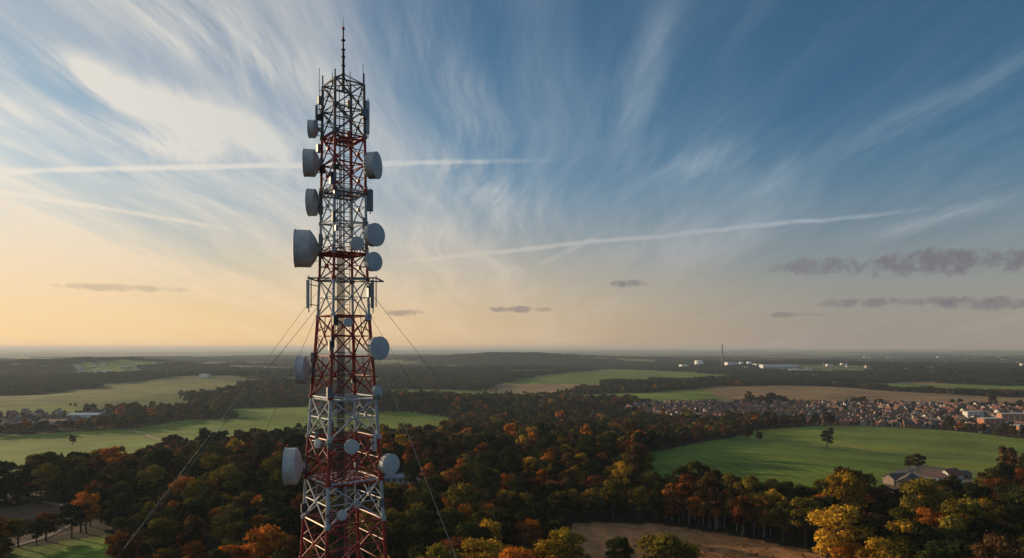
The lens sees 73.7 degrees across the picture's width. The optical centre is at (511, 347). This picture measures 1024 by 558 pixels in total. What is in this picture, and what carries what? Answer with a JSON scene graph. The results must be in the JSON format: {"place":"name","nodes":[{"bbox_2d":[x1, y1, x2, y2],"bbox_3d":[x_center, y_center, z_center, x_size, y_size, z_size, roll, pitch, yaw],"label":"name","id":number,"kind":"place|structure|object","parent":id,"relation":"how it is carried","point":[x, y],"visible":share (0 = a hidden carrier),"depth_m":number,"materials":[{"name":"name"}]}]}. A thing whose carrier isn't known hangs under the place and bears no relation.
{"place":"outdoors","nodes":[
{"label":"outdoors","id":0,"kind":"place"},
{"bbox_2d":[10,501,70,547],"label":"dirt track","id":1,"kind":"structure","parent":0,"point":[52,533],"depth_m":245.84,"materials":[{"name":"soil"}]},
{"bbox_2d":[128,429,160,439],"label":"dirt track","id":2,"kind":"structure","parent":0,"point":[145,434],"depth_m":852.25,"materials":[{"name":"beige soil"}]},
{"bbox_2d":[0,348,1023,557],"bbox_3d":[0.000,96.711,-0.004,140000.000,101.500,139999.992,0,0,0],"label":"ground","id":3,"kind":"structure","parent":0,"point":[795,461],"depth_m":802.82,"materials":[{"name":"green plant"}]},
{"bbox_2d":[6,421,37,428],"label":"warehouse","id":4,"kind":"structure","parent":3,"relation":"on","point":[33,422],"depth_m":914.91,"materials":[{"name":"paint"}]},
{"bbox_2d":[0,408,117,431],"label":"hamlet houses","id":5,"kind":"structure","parent":3,"relation":"on","point":[38,414],"depth_m":1039.92,"materials":[{"name":"paint"}]},
{"bbox_2d":[48,419,69,424],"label":"warehouse","id":6,"kind":"structure","parent":3,"relation":"on","point":[52,421],"depth_m":953.74,"materials":[{"name":"paint"}]},
{"bbox_2d":[69,435,76,444],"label":"oak tree","id":7,"kind":"object","parent":3,"relation":"on","point":[72,438],"visible":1,"depth_m":714.27,"materials":[{"name":"green plant"}]},
{"bbox_2d":[66,413,104,417],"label":"warehouse","id":8,"kind":"structure","parent":3,"relation":"on","point":[86,415],"depth_m":1024.72,"materials":[{"name":"paint"}]},
{"bbox_2d":[116,24,579,557],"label":"telecommunications tower","id":9,"kind":"structure","parent":3,"relation":"on","point":[308,249],"depth_m":49.51,"materials":[{"name":"metal"}]},
{"bbox_2d":[384,474,404,482],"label":"equipment shed","id":10,"kind":"structure","parent":3,"relation":"on","point":[395,478],"depth_m":330.11,"materials":[{"name":"paint"}]},
{"bbox_2d":[0,352,1023,557],"bbox_3d":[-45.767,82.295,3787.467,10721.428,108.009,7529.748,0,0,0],"label":"autumn woodland","id":11,"kind":"object","parent":3,"relation":"on","point":[557,449],"visible":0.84,"depth_m":300.52,"materials":[{"name":"green plant"}]},
{"bbox_2d":[12,356,1023,377],"bbox_3d":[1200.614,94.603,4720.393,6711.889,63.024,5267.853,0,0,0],"label":"distant town buildings","id":12,"kind":"structure","parent":3,"relation":"on","point":[78,367],"depth_m":2833.40,"materials":[{"name":"paint"}]},
{"bbox_2d":[549,525,586,556],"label":"maple tree","id":13,"kind":"object","parent":3,"relation":"on","point":[566,533],"visible":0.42,"depth_m":189.63,"materials":[{"name":"yellow plant"}]},
{"bbox_2d":[605,536,634,557],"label":"oak tree","id":14,"kind":"object","parent":3,"relation":"on","point":[622,543],"visible":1,"depth_m":190.75,"materials":[{"name":"green plant"}]},
{"bbox_2d":[663,538,682,557],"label":"oak tree","id":15,"kind":"object","parent":3,"relation":"on","point":[664,554],"visible":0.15,"depth_m":188.66,"materials":[{"name":"green plant"}]},
{"bbox_2d":[695,360,702,364],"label":"storage tank","id":16,"kind":"object","parent":3,"relation":"on","point":[698,362],"visible":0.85,"depth_m":3520.78,"materials":[{"name":"metal"}]},
{"bbox_2d":[584,527,822,557],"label":"dry scrub","id":17,"kind":"object","parent":3,"relation":"on","point":[728,555],"visible":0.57,"depth_m":214.09,"materials":[{"name":"brown plant"}]},
{"bbox_2d":[721,344,722,364],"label":"smokestack","id":18,"kind":"object","parent":3,"relation":"on","point":[722,356],"visible":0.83,"depth_m":3354.54,"materials":[{"name":"paint"}]},
{"bbox_2d":[724,362,737,364],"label":"factory building","id":19,"kind":"structure","parent":3,"relation":"on","point":[730,363],"depth_m":3391.86,"materials":[{"name":"paint"}]},
{"bbox_2d":[742,427,753,441],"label":"oak tree","id":20,"kind":"object","parent":3,"relation":"on","point":[747,430],"visible":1,"depth_m":616.53,"materials":[{"name":"green plant"}]},
{"bbox_2d":[755,431,762,441],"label":"oak tree","id":21,"kind":"object","parent":3,"relation":"on","point":[759,434],"visible":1,"depth_m":630.85,"materials":[{"name":"green plant"}]},
{"bbox_2d":[759,364,789,368],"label":"factory building","id":22,"kind":"structure","parent":3,"relation":"on","point":[782,366],"depth_m":3149.04,"materials":[{"name":"paint"}]},
{"bbox_2d":[787,364,798,368],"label":"factory building","id":23,"kind":"structure","parent":3,"relation":"on","point":[792,366],"depth_m":3166.35,"materials":[{"name":"paint"}]},
{"bbox_2d":[734,438,906,456],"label":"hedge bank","id":24,"kind":"structure","parent":3,"relation":"on","point":[831,445],"depth_m":603.11,"materials":[{"name":"green plant"}]},
{"bbox_2d":[624,398,1023,435],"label":"village houses","id":25,"kind":"structure","parent":3,"relation":"on","point":[913,419],"depth_m":1063.88,"materials":[{"name":"paint"}]},
{"bbox_2d":[820,430,832,447],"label":"oak tree","id":26,"kind":"object","parent":3,"relation":"on","point":[826,434],"visible":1,"depth_m":583.47,"materials":[{"name":"green plant"}]},
{"bbox_2d":[827,427,833,435],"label":"oak tree","id":27,"kind":"object","parent":3,"relation":"on","point":[831,430],"visible":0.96,"depth_m":709.58,"materials":[{"name":"green plant"}]},
{"bbox_2d":[882,473,905,484],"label":"farm barn","id":28,"kind":"structure","parent":3,"relation":"on","point":[891,479],"depth_m":348.55,"materials":[{"name":"paint"}]},
{"bbox_2d":[895,472,919,488],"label":"farm barn","id":29,"kind":"structure","parent":3,"relation":"on","point":[909,477],"depth_m":333.35,"materials":[{"name":"paint"}]},
{"bbox_2d":[903,456,911,469],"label":"oak tree","id":30,"kind":"object","parent":3,"relation":"on","point":[907,462],"visible":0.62,"depth_m":421.78,"materials":[{"name":"green plant"}]},
{"bbox_2d":[909,453,926,472],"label":"oak tree","id":31,"kind":"object","parent":3,"relation":"on","point":[918,463],"visible":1,"depth_m":404.48,"materials":[{"name":"green plant"}]},
{"bbox_2d":[924,476,943,481],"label":"walls","id":32,"kind":"structure","parent":3,"relation":"on","point":[936,478],"depth_m":360.37,"materials":[{"name":"paint"}]},
{"bbox_2d":[923,470,944,477],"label":"roof","id":33,"kind":"structure","parent":32,"relation":"on","point":[932,473],"depth_m":361.93,"materials":[{"name":"paint"}]},
{"bbox_2d":[941,470,962,482],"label":"walls","id":34,"kind":"structure","parent":3,"relation":"on","point":[959,476],"depth_m":360.57,"materials":[{"name":"paint"}]},
{"bbox_2d":[940,467,963,475],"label":"roof","id":35,"kind":"structure","parent":34,"relation":"on","point":[955,471],"depth_m":361.08,"materials":[{"name":"tile"}]},
{"bbox_2d":[961,470,972,478],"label":"farm shed","id":36,"kind":"structure","parent":3,"relation":"on","point":[967,474],"depth_m":384.05,"materials":[{"name":"paint"}]},
{"bbox_2d":[962,411,983,417],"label":"apartment block","id":37,"kind":"structure","parent":3,"relation":"on","point":[967,414],"depth_m":987.13,"materials":[{"name":"paint"}]},
{"bbox_2d":[977,417,1004,425],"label":"apartment block","id":38,"kind":"structure","parent":3,"relation":"on","point":[996,421],"depth_m":877.89,"materials":[{"name":"paint"}]},
{"bbox_2d":[997,413,1023,421],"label":"apartment block","id":39,"kind":"structure","parent":3,"relation":"on","point":[1008,417],"depth_m":918.10,"materials":[{"name":"paint"}]},
{"bbox_2d":[1015,424,1023,436],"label":"apartment block","id":40,"kind":"structure","parent":3,"relation":"on","point":[1018,428],"depth_m":789.31,"materials":[{"name":"paint"}]},
{"bbox_2d":[0,0,1023,348],"label":"sky","id":41,"kind":"structure","parent":0,"point":[556,173],"materials":[{"name":"blue"}]},
{"bbox_2d":[880,465,972,481],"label":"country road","id":42,"kind":"structure","parent":0,"point":[907,469],"depth_m":431.07,"materials":[{"name":"grey asphalt"}]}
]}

